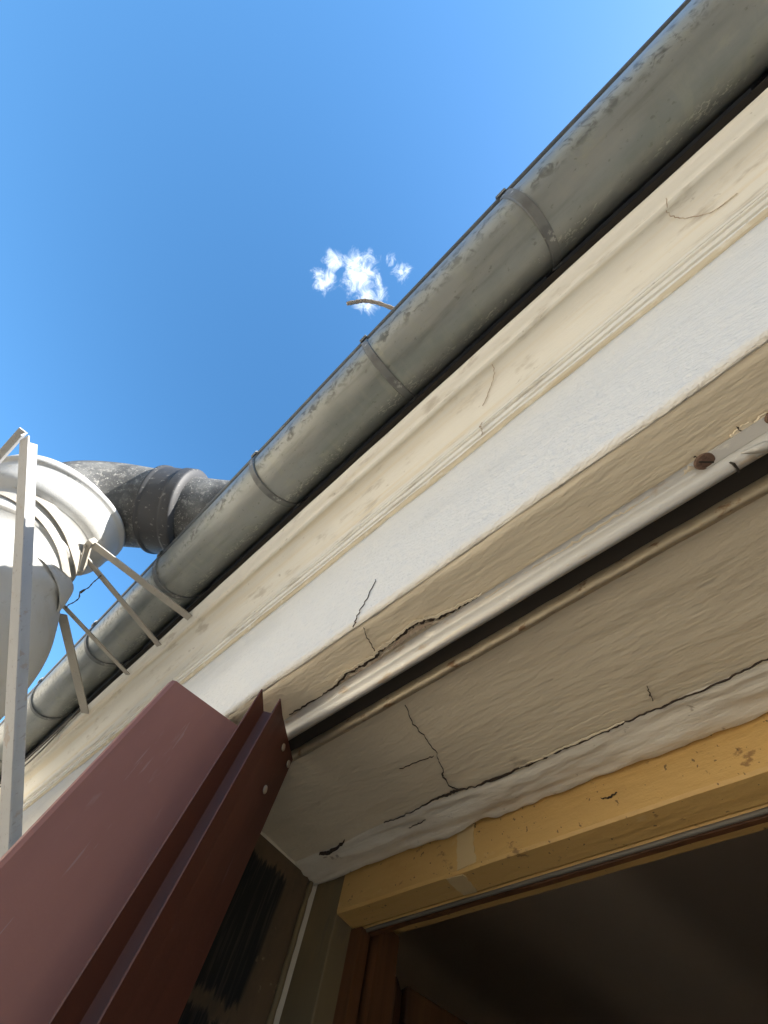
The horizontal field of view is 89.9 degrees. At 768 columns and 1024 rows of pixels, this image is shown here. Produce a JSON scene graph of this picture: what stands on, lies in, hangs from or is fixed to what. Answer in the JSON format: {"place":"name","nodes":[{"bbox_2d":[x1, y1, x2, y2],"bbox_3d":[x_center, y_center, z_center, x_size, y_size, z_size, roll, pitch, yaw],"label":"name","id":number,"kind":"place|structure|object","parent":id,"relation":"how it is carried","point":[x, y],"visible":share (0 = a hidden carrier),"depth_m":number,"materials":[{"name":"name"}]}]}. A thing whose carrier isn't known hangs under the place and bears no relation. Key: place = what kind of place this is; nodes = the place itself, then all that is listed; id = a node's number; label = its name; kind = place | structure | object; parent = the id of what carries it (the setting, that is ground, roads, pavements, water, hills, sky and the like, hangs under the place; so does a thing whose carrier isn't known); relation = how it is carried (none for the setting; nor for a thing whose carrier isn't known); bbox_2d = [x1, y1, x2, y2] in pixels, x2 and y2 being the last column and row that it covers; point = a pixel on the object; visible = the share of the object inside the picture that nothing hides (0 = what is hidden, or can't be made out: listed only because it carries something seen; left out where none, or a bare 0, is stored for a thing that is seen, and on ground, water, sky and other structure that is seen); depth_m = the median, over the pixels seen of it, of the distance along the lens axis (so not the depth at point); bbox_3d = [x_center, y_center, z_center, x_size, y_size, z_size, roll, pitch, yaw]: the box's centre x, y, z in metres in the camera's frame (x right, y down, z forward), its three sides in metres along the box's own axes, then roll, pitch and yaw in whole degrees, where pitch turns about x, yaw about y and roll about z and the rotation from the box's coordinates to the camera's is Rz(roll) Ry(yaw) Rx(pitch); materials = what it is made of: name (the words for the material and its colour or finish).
{"place":"outdoors","nodes":[
{"label":"outdoors","id":0,"kind":"place"},
{"bbox_2d":[0,0,684,722],"label":"sky","id":1,"kind":"structure","parent":0,"point":[196,195],"materials":[{"name":"blue"}]},
{"label":"ground","id":2,"kind":"structure","parent":0,"visible":0},
{"bbox_2d":[0,76,767,1023],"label":"house","id":3,"kind":"structure","parent":2,"relation":"on","point":[616,360],"depth_m":0.56,"materials":[{"name":"white paint"}]},
{"bbox_2d":[0,427,36,857],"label":"angle iron bracket","id":4,"kind":"object","parent":3,"relation":"attached to","point":[12,784],"visible":0.88,"depth_m":0.83,"materials":[{"name":"white metal"}]},
{"bbox_2d":[0,708,79,786],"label":"cable","id":5,"kind":"object","parent":3,"relation":"attached to","point":[60,730],"visible":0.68,"depth_m":1.64,"materials":[{"name":"grey plastic"}]},
{"bbox_2d":[0,710,79,783],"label":"cable","id":6,"kind":"object","parent":3,"relation":"attached to","point":[44,743],"visible":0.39,"depth_m":1.70,"materials":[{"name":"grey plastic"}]},
{"bbox_2d":[0,454,229,719],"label":"flue pipe","id":7,"kind":"object","parent":3,"relation":"attached to","point":[114,508],"visible":0.62,"depth_m":1.24,"materials":[{"name":"white metal"}]},
{"bbox_2d":[0,487,191,713],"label":"iron stay bracket","id":8,"kind":"object","parent":7,"relation":"attached to","point":[82,561],"visible":0.78,"depth_m":1.27,"materials":[{"name":"white metal"}]},
{"bbox_2d":[65,575,100,607],"bbox_3d":[-0.987,0.260,1.261,0.014,0.066,0.138,44,-69,-6],"label":"twisted wire","id":9,"kind":"object","parent":8,"relation":"attached to","point":[81,591],"visible":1,"depth_m":1.26,"materials":[{"name":"grey metal"}]},
{"bbox_2d":[0,680,292,1023],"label":"folded shutter","id":10,"kind":"object","parent":3,"relation":"attached to","point":[125,858],"visible":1,"depth_m":0.34,"materials":[{"name":"brown paint"}]},
{"bbox_2d":[0,0,767,779],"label":"gutter","id":11,"kind":"object","parent":3,"relation":"attached to","point":[676,84],"visible":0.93,"depth_m":0.89,"materials":[{"name":"metal"}]},
{"bbox_2d":[346,298,393,309],"bbox_3d":[-0.001,-0.541,1.001,0.210,0.076,0.025,11,-69,7],"label":"twig","id":12,"kind":"object","parent":11,"relation":"on","point":[371,301],"visible":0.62,"depth_m":1.03,"materials":[{"name":"beige wood"}]},
{"bbox_2d":[279,712,767,1023],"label":"window","id":13,"kind":"structure","parent":3,"relation":"attached to","point":[707,791],"depth_m":0.45,"materials":[{"name":"paint"}]},
{"bbox_2d":[390,977,466,1023],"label":"window sash","id":14,"kind":"object","parent":13,"relation":"attached to","point":[410,1006],"depth_m":0.56,"materials":[{"name":"brown wood"}]},
{"bbox_2d":[284,413,767,761],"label":"shutter track","id":15,"kind":"structure","parent":3,"relation":"attached to","point":[726,478],"depth_m":0.37,"materials":[{"name":"beige metal"}]}
]}

